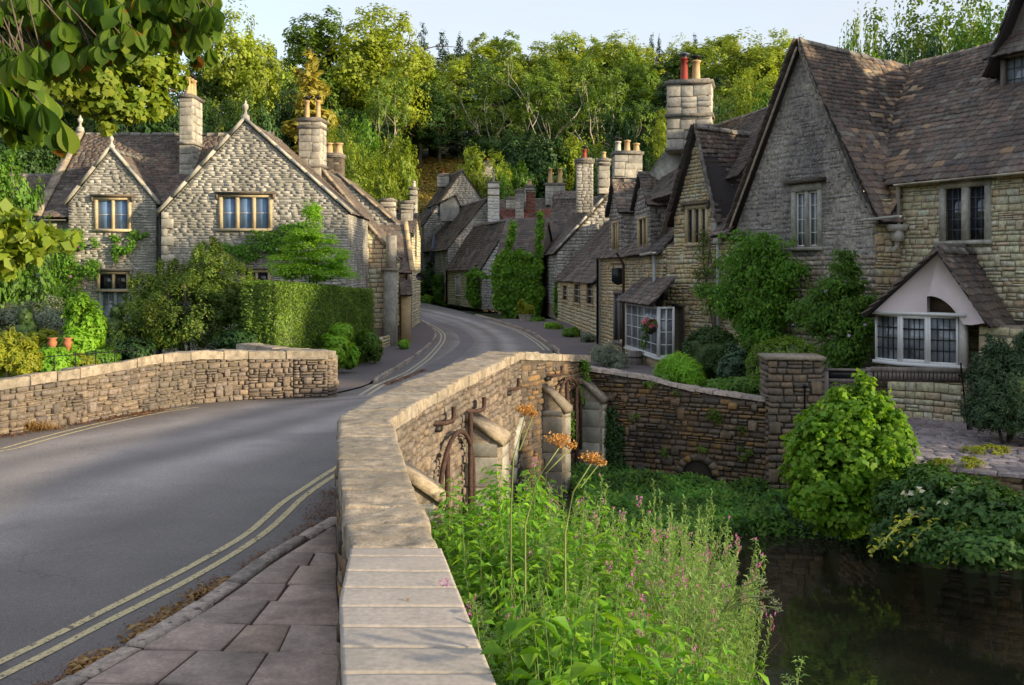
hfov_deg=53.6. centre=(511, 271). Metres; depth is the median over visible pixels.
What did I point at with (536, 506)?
nettle plant
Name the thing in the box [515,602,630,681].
nettle plant
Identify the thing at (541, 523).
willowherb plant
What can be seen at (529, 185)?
chimney stack
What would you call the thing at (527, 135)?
tree
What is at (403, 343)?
wall plant
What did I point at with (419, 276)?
hanging sign
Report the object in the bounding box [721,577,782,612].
seeding hogweed
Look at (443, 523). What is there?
nettle plant
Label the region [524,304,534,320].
potted plant
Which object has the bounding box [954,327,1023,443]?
yew bush
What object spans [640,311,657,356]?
hanging basket
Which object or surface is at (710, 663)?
willowherb plant
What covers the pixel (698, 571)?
willowherb plant
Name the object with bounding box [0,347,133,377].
wire fence
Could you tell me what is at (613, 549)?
nettle plant
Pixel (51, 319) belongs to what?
variegated shrub
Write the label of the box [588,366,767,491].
retaining wall
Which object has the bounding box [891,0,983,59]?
tree
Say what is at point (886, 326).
window
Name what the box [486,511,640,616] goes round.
nettle plant
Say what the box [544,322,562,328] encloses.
street plant
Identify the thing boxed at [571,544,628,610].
willowherb plant
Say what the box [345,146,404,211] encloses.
bushy tree
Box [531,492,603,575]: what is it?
willowherb plant
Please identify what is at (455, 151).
conifer tree
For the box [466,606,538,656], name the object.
bramble plant
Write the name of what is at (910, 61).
bushy tree
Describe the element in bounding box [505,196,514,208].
chimney stack
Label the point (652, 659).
nettle plant
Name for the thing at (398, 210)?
bushy tree
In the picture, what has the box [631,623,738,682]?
nettle plant
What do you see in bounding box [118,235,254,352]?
shrub
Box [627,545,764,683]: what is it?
willowherb plant
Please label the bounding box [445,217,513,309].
stone cottage
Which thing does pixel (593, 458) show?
dried hogweed
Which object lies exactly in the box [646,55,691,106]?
tree
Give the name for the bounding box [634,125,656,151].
tree
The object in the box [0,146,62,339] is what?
bushy tree
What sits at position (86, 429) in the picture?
yellow line
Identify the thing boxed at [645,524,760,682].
willowherb plant
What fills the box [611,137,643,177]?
chimney stack
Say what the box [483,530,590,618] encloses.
willowherb plant
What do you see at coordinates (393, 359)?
pavement
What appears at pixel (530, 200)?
chimney stack
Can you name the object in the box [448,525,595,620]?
nettle plant
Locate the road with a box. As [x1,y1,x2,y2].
[0,303,552,684]
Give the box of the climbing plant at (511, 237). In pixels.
[501,219,517,261]
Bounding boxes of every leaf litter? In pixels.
[0,407,177,438]
[30,485,336,684]
[380,369,424,385]
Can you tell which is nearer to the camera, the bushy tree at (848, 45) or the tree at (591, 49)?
the bushy tree at (848, 45)
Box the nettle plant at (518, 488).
[448,483,522,578]
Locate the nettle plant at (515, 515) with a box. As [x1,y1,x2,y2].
[494,510,621,625]
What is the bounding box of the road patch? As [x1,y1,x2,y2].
[419,315,473,370]
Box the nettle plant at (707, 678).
[606,634,769,684]
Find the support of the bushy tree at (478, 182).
on the ground at (568, 501)
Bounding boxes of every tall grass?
[483,578,618,684]
[493,572,652,664]
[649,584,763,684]
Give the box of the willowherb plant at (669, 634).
[592,585,700,684]
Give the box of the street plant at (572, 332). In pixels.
[561,327,580,336]
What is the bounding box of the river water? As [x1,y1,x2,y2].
[585,529,1023,684]
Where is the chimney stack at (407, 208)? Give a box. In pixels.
[399,200,414,219]
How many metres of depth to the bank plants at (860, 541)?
18.28 m
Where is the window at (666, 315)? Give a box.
[658,307,674,357]
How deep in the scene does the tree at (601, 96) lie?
125.21 m
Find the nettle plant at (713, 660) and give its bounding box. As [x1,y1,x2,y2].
[609,648,720,684]
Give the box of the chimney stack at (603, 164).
[596,152,610,194]
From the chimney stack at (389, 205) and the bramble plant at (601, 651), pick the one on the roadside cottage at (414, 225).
the chimney stack at (389, 205)
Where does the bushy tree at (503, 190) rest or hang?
on the ground at (568, 501)
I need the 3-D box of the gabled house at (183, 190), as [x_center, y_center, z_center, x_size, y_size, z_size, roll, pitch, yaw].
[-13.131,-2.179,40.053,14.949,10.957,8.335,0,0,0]
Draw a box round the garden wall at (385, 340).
[378,335,390,347]
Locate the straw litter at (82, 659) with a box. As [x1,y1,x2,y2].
[55,576,229,681]
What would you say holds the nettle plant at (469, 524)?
on the ground at (568, 501)
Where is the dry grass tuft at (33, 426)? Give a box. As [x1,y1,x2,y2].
[19,419,69,431]
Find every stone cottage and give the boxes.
[419,158,491,270]
[421,169,502,299]
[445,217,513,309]
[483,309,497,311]
[497,218,552,313]
[499,199,525,208]
[499,208,550,218]
[535,198,549,208]
[543,195,608,319]
[549,196,596,236]
[550,191,575,207]
[553,220,609,334]
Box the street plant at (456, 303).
[454,301,468,309]
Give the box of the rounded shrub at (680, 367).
[652,349,706,386]
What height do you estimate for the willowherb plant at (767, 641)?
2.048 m
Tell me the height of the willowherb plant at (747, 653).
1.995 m
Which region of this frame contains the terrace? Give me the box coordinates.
[903,417,1023,473]
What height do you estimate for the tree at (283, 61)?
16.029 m
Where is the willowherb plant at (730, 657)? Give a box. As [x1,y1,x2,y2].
[666,605,764,684]
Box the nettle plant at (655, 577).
[596,559,671,624]
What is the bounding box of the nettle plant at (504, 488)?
[462,468,566,559]
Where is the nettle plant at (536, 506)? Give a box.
[480,464,567,542]
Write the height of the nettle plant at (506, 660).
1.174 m
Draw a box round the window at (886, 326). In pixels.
[875,314,898,361]
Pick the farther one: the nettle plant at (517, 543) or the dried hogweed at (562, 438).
the nettle plant at (517, 543)
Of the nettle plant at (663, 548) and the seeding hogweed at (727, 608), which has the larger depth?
the nettle plant at (663, 548)
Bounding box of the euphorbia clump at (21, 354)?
[0,326,44,376]
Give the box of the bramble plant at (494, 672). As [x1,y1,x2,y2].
[482,641,531,677]
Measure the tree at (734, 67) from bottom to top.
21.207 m
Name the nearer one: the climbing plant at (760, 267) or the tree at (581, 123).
the climbing plant at (760, 267)
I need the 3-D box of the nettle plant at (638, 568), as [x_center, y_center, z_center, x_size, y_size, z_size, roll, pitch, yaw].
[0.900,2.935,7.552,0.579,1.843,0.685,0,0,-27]
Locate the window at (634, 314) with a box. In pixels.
[625,303,657,357]
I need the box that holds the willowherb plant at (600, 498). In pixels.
[539,473,618,575]
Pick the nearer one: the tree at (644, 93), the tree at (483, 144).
the tree at (483, 144)
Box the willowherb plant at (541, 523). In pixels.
[515,487,595,554]
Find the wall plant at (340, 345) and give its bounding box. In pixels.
[321,332,351,361]
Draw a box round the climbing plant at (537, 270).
[529,210,545,309]
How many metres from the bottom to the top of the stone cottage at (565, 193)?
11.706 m
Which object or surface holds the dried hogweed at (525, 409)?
on the ground at (568, 501)
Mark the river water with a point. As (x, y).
(850, 615)
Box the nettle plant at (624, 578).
[618,569,678,638]
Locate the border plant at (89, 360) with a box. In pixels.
[68,352,99,366]
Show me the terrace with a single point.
(941, 439)
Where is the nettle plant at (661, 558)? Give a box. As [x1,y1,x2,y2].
[631,526,676,604]
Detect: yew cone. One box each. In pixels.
[11,307,40,336]
[103,304,132,360]
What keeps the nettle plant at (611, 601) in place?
on the ground at (568, 501)
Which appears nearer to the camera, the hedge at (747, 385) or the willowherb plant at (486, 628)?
the willowherb plant at (486, 628)
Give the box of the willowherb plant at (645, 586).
[586,553,689,644]
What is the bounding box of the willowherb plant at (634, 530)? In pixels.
[632,523,720,655]
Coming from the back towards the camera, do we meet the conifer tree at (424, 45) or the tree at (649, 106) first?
the conifer tree at (424, 45)
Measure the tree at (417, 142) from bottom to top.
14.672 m
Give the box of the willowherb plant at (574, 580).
[567,555,636,647]
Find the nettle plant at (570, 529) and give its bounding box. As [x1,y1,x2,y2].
[515,512,600,567]
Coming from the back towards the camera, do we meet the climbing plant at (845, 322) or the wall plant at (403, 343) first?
the wall plant at (403, 343)
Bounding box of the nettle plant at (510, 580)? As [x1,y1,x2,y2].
[468,544,612,681]
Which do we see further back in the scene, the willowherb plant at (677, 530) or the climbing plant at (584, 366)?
the climbing plant at (584, 366)
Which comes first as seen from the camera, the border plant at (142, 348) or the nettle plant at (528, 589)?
the nettle plant at (528, 589)
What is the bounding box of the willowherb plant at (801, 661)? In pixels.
[650,640,808,684]
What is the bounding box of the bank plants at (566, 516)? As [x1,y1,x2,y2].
[520,506,589,548]
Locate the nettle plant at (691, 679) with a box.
[624,615,748,684]
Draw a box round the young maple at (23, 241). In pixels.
[0,196,82,281]
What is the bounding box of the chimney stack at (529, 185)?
[524,180,535,200]
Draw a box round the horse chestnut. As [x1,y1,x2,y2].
[0,0,226,159]
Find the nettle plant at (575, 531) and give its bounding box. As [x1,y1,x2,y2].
[520,494,622,590]
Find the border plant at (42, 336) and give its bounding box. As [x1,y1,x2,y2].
[26,328,58,349]
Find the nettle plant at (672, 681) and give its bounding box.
[609,657,690,684]
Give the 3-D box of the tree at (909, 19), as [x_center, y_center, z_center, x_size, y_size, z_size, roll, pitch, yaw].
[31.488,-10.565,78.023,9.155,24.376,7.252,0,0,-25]
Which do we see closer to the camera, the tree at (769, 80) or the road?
the road
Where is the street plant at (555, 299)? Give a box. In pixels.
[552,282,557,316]
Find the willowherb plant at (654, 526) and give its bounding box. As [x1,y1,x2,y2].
[636,496,729,617]
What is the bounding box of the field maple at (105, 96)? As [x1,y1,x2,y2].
[48,50,192,137]
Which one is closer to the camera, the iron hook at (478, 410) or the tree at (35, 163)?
the iron hook at (478, 410)
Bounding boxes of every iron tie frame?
[438,412,475,535]
[559,376,581,465]
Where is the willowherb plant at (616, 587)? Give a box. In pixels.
[545,557,652,621]
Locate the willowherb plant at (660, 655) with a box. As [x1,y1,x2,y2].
[558,592,683,682]
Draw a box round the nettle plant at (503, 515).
[437,489,552,596]
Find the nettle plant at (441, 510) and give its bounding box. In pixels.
[434,506,523,628]
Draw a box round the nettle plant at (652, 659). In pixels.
[586,650,660,684]
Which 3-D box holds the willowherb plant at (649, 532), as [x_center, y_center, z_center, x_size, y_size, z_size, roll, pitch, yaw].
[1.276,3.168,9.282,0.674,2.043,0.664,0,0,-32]
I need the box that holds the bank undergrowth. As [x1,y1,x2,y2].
[431,516,529,683]
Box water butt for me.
[627,350,642,364]
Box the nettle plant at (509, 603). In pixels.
[490,569,634,682]
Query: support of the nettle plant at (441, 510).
on the ground at (568, 501)
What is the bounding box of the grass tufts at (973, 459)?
[926,443,1010,468]
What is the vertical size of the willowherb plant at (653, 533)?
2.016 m
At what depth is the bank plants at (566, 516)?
17.95 m
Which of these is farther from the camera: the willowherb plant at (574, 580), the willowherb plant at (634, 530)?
the willowherb plant at (634, 530)
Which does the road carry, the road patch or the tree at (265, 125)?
the road patch
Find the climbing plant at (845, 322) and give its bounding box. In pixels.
[784,248,878,383]
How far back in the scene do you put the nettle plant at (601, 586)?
7.61 m
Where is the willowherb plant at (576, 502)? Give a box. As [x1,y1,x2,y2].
[501,457,588,554]
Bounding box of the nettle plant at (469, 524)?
[447,503,562,594]
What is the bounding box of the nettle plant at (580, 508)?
[512,477,605,552]
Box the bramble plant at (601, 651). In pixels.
[506,594,653,684]
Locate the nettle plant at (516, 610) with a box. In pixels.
[470,594,637,684]
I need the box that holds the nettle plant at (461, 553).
[444,533,523,577]
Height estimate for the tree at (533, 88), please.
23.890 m
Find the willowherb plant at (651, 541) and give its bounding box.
[605,518,682,586]
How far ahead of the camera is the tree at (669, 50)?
204.17 m
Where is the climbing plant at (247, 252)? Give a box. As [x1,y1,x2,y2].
[219,220,308,280]
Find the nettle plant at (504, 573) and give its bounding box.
[499,559,584,640]
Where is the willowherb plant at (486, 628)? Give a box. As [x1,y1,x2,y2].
[439,558,596,684]
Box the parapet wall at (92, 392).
[0,343,338,434]
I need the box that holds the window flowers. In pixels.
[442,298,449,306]
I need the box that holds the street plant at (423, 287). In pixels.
[421,271,425,295]
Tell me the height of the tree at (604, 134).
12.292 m
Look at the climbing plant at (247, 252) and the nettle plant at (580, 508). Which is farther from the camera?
the climbing plant at (247, 252)
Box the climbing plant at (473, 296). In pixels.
[463,267,488,308]
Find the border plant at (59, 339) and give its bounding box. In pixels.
[43,332,68,348]
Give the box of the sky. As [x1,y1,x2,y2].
[145,0,1008,112]
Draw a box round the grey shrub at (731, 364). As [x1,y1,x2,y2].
[712,338,747,378]
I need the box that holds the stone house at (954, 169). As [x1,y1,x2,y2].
[873,0,1023,401]
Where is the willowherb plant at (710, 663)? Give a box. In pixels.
[616,559,724,684]
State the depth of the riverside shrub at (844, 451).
16.63 m
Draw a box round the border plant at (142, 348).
[112,338,156,360]
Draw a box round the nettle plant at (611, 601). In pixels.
[575,553,677,664]
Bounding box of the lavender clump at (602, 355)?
[589,342,629,368]
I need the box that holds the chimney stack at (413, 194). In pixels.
[409,181,418,212]
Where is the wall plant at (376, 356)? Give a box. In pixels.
[366,336,383,362]
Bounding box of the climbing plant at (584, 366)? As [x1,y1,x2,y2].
[570,359,590,441]
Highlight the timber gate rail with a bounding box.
[822,363,971,429]
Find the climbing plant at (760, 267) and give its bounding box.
[691,226,820,363]
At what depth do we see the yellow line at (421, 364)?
34.93 m
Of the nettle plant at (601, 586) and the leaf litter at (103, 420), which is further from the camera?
the leaf litter at (103, 420)
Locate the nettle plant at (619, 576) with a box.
[581,551,645,613]
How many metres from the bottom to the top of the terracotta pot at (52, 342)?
0.470 m
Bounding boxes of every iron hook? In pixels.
[434,407,455,432]
[467,397,485,415]
[506,378,519,395]
[544,366,562,380]
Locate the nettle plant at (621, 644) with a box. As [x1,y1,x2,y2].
[520,628,630,684]
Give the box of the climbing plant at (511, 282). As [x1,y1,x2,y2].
[489,248,542,318]
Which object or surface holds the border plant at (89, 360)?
on the ground at (568, 501)
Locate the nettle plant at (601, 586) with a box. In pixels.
[598,549,658,611]
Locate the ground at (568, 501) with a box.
[338,133,1023,578]
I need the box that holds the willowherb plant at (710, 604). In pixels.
[656,561,753,684]
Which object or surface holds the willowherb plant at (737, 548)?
on the ground at (568, 501)
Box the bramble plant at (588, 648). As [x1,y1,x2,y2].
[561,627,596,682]
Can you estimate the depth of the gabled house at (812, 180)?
26.15 m
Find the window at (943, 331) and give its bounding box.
[928,316,958,364]
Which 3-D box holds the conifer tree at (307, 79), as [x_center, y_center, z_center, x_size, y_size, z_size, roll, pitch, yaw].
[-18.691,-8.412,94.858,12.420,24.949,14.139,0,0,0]
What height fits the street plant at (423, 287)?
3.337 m
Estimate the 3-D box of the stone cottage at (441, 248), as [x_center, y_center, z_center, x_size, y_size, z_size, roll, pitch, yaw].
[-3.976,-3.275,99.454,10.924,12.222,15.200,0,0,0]
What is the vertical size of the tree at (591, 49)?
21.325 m
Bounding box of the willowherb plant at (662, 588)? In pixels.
[610,559,667,609]
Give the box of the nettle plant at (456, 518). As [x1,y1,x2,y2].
[437,504,488,553]
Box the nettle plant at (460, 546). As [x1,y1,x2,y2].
[448,515,543,629]
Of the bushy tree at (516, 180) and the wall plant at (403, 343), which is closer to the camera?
the wall plant at (403, 343)
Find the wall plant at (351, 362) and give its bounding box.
[340,342,360,370]
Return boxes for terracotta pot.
[47,337,56,347]
[63,337,72,350]
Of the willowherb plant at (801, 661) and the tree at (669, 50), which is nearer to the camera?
the willowherb plant at (801, 661)
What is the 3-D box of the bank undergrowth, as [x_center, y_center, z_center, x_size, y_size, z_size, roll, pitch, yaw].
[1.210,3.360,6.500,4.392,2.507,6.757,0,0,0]
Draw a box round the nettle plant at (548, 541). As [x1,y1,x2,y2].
[493,520,577,577]
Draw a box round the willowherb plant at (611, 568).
[605,560,708,675]
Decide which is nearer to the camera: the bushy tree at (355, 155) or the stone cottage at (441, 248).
the bushy tree at (355, 155)
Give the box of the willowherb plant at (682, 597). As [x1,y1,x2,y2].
[627,548,714,681]
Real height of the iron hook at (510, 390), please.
0.280 m
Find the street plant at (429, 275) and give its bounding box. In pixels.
[424,262,435,295]
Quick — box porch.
[861,243,1023,422]
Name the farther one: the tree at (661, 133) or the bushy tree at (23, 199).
the tree at (661, 133)
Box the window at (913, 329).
[899,315,927,363]
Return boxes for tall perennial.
[59,292,107,353]
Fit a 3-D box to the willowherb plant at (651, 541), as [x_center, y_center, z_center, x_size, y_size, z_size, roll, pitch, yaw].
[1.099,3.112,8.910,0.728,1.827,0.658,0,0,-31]
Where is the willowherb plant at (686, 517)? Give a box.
[670,504,740,653]
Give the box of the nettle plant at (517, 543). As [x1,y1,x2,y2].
[487,535,551,608]
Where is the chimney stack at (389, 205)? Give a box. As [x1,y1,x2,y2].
[379,198,397,216]
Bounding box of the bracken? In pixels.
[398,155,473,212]
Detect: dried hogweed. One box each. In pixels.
[510,404,538,613]
[524,431,577,617]
[564,450,606,612]
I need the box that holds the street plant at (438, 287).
[432,272,443,304]
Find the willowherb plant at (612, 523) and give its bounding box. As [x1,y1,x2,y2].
[579,501,626,572]
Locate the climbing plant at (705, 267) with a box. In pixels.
[691,227,718,326]
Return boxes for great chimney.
[649,52,714,179]
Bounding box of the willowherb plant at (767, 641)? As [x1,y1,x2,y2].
[694,546,775,684]
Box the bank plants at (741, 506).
[568,384,847,538]
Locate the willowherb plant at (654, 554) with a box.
[607,522,697,623]
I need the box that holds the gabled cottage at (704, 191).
[660,123,750,355]
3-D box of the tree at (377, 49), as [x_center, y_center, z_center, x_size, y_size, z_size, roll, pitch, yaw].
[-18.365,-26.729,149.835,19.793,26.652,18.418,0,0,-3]
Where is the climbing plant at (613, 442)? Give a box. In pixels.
[604,404,629,471]
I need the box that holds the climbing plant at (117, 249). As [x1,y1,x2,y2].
[107,229,148,266]
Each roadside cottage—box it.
[377,221,414,341]
[396,213,422,327]
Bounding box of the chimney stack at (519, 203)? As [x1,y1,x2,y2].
[515,189,523,217]
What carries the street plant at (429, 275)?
on the ground at (568, 501)
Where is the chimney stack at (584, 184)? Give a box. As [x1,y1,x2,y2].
[574,146,594,213]
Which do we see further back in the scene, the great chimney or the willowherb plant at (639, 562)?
the great chimney
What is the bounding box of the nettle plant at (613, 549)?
[517,501,630,612]
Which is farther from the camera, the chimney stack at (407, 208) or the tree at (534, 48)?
the tree at (534, 48)
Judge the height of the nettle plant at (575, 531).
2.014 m
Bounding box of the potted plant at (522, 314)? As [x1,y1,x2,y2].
[516,299,525,320]
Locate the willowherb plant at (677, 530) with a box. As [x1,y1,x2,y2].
[650,479,713,619]
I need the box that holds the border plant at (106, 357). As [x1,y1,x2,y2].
[83,346,120,363]
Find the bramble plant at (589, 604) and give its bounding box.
[556,579,624,647]
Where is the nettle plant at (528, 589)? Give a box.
[477,549,590,639]
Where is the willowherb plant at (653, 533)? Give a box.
[608,508,663,574]
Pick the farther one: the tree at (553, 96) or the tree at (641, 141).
the tree at (553, 96)
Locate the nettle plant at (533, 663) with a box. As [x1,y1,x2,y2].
[506,637,617,684]
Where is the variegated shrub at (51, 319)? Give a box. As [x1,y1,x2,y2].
[0,294,66,336]
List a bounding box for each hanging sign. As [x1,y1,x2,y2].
[416,273,423,280]
[610,263,621,284]
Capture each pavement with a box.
[52,517,339,684]
[338,320,436,391]
[475,314,657,375]
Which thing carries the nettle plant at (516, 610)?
on the ground at (568, 501)
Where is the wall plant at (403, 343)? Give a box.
[397,339,409,348]
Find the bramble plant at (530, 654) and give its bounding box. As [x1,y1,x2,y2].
[480,589,642,684]
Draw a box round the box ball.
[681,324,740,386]
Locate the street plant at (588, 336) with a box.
[580,331,595,341]
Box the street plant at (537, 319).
[530,316,546,321]
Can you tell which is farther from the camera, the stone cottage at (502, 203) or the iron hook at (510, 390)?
the stone cottage at (502, 203)
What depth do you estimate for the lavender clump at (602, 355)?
30.71 m
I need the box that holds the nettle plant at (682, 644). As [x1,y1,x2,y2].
[579,574,693,684]
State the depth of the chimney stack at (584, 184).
49.65 m
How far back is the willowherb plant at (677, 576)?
7.14 m
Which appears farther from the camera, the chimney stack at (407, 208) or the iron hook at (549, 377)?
the chimney stack at (407, 208)
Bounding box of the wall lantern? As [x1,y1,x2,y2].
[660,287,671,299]
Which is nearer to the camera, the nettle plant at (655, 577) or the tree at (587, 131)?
the nettle plant at (655, 577)
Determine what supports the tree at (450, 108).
on the ground at (568, 501)
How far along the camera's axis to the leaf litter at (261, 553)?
8.89 m
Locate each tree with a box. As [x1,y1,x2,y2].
[0,140,64,173]
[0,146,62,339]
[25,96,95,171]
[85,87,171,132]
[147,91,204,132]
[161,92,213,132]
[175,42,241,132]
[202,0,299,132]
[205,95,255,132]
[222,87,281,138]
[227,85,258,129]
[256,42,310,120]
[256,86,296,149]
[261,79,312,145]
[264,56,298,95]
[280,49,339,155]
[281,5,362,114]
[317,3,452,134]
[321,114,338,152]
[322,104,364,145]
[326,67,421,152]
[327,87,354,129]
[339,109,383,189]
[342,122,369,191]
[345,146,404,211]
[348,105,413,155]
[371,127,421,226]
[389,51,456,154]
[391,78,454,168]
[395,61,487,157]
[396,195,402,212]
[408,87,465,164]
[417,23,430,56]
[422,69,454,150]
[431,29,452,82]
[433,70,493,157]
[436,58,529,149]
[437,56,496,147]
[441,32,521,72]
[445,106,528,166]
[449,31,467,129]
[456,140,514,198]
[457,100,565,138]
[458,54,507,100]
[458,131,504,181]
[465,30,624,173]
[477,76,520,126]
[484,45,536,74]
[484,167,512,198]
[488,51,526,93]
[489,131,573,197]
[490,123,542,175]
[493,78,567,113]
[503,156,537,196]
[511,123,559,156]
[513,56,571,93]
[517,39,553,73]
[523,30,609,77]
[532,100,578,141]
[533,82,582,131]
[542,51,656,158]
[544,53,590,104]
[549,132,605,191]
[554,99,617,141]
[559,130,588,170]
[567,85,598,119]
[568,64,616,100]
[572,140,610,195]
[575,34,613,79]
[578,128,598,151]
[583,102,645,136]
[589,81,626,134]
[590,128,639,156]
[591,28,672,78]
[597,105,638,170]
[603,47,652,114]
[606,142,655,181]
[616,80,663,134]
[619,54,668,108]
[620,98,666,143]
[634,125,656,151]
[642,140,660,170]
[643,71,672,137]
[644,104,666,169]
[644,106,665,137]
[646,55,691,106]
[649,34,655,61]
[655,33,661,87]
[657,32,693,88]
[664,52,730,93]
[674,34,740,77]
[691,27,785,120]
[713,73,730,121]
[713,89,735,124]
[714,68,761,123]
[719,56,777,117]
[745,28,803,79]
[750,70,769,111]
[837,19,859,52]
[844,2,879,56]
[862,0,907,61]
[871,32,891,58]
[881,32,916,65]
[889,0,947,60]
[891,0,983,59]
[917,0,1005,55]
[919,26,949,59]
[949,2,995,51]
[980,0,1009,44]
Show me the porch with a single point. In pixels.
(932, 305)
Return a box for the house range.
[644,106,767,204]
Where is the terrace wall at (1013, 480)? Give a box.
[895,459,1023,577]
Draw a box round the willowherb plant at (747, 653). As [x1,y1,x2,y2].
[634,547,766,684]
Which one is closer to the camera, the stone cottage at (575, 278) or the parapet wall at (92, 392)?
the parapet wall at (92, 392)
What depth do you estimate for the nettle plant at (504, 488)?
8.74 m
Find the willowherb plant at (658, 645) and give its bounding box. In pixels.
[613,626,674,677]
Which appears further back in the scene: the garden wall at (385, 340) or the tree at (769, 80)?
the tree at (769, 80)
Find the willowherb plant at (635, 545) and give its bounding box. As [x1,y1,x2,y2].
[577,519,665,580]
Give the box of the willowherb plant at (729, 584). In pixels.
[686,534,758,678]
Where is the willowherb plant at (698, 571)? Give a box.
[627,525,702,656]
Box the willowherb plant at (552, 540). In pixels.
[473,511,562,594]
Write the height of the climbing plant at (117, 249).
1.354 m
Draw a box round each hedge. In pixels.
[240,279,375,369]
[654,371,760,394]
[743,335,823,393]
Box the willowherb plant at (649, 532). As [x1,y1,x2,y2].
[610,501,693,617]
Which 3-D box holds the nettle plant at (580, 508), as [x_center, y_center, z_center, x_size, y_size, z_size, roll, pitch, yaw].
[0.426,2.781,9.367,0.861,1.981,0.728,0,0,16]
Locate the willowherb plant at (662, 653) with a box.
[607,610,674,675]
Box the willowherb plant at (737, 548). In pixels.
[665,515,741,651]
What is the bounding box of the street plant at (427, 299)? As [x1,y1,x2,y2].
[421,294,435,303]
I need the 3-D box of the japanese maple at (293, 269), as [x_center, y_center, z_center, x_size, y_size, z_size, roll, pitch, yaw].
[-5.681,0.531,28.994,2.944,5.240,1.957,0,0,0]
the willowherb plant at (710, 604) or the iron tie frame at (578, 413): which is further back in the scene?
the iron tie frame at (578, 413)
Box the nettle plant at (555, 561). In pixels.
[452,523,563,643]
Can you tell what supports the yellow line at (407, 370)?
on the road
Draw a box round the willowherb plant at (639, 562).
[610,510,707,642]
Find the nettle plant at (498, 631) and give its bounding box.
[478,570,634,660]
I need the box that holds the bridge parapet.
[334,351,608,684]
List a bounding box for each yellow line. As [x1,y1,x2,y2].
[0,407,184,448]
[0,466,335,663]
[0,474,334,678]
[1,407,196,450]
[359,327,441,394]
[367,321,445,394]
[487,321,544,349]
[491,321,549,349]
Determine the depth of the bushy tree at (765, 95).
63.70 m
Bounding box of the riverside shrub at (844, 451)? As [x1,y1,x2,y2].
[777,368,921,539]
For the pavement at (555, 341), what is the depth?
44.27 m
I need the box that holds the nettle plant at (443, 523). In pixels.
[426,460,510,571]
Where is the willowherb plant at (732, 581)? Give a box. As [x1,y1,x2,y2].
[669,546,761,679]
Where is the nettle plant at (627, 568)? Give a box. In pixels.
[533,519,643,625]
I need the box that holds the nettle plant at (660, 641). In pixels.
[608,614,683,684]
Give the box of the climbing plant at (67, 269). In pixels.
[46,228,102,317]
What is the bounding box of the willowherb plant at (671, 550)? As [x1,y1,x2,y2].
[567,528,673,602]
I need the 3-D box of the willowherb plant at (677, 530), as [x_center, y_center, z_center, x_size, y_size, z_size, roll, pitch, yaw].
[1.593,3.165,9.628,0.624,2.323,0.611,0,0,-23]
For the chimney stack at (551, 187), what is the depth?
102.55 m
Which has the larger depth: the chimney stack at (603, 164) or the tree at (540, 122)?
the tree at (540, 122)
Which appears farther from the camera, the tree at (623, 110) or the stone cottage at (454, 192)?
the tree at (623, 110)
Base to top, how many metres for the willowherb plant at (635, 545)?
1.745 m
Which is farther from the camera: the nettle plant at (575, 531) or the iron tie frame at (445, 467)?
the iron tie frame at (445, 467)
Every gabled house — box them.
[4,73,371,354]
[296,96,402,345]
[326,143,412,327]
[713,37,910,396]
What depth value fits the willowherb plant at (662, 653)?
5.60 m
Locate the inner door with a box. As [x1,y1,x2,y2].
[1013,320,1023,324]
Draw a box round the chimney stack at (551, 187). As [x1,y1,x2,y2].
[545,168,565,205]
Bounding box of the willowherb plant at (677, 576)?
[577,570,681,653]
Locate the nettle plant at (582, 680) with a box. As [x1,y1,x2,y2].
[498,584,666,684]
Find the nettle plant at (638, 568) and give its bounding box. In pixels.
[625,537,671,621]
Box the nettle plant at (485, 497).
[446,475,516,558]
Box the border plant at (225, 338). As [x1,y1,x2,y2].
[210,328,259,349]
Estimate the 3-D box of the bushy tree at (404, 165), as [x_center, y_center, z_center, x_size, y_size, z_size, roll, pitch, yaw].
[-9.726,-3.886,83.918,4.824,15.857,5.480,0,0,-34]
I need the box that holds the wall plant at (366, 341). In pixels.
[355,329,378,355]
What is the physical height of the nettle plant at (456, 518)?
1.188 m
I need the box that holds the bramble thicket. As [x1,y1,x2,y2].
[866,460,1023,571]
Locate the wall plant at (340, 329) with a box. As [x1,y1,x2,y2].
[327,322,354,340]
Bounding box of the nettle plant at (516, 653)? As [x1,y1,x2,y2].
[493,635,525,684]
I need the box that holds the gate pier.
[757,353,826,490]
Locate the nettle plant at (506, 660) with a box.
[492,626,529,684]
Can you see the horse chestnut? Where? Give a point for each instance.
(45, 45)
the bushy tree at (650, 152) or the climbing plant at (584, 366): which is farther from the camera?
the bushy tree at (650, 152)
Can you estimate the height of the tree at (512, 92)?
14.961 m
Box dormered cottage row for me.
[594,171,675,366]
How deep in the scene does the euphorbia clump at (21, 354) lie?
17.32 m
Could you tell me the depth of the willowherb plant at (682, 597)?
6.65 m
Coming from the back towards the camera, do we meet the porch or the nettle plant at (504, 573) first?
the porch
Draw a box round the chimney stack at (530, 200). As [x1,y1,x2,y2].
[525,189,535,212]
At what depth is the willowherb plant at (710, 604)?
6.65 m
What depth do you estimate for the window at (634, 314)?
32.87 m
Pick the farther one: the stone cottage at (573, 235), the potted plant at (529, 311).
the stone cottage at (573, 235)
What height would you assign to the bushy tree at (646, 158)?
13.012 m
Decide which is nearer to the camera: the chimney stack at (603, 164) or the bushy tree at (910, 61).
the chimney stack at (603, 164)
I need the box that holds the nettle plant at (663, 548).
[592,538,680,593]
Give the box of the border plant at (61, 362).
[35,346,80,371]
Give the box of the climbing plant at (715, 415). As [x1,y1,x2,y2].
[629,381,753,461]
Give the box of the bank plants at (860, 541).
[770,436,913,563]
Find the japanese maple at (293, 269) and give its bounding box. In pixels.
[262,199,363,283]

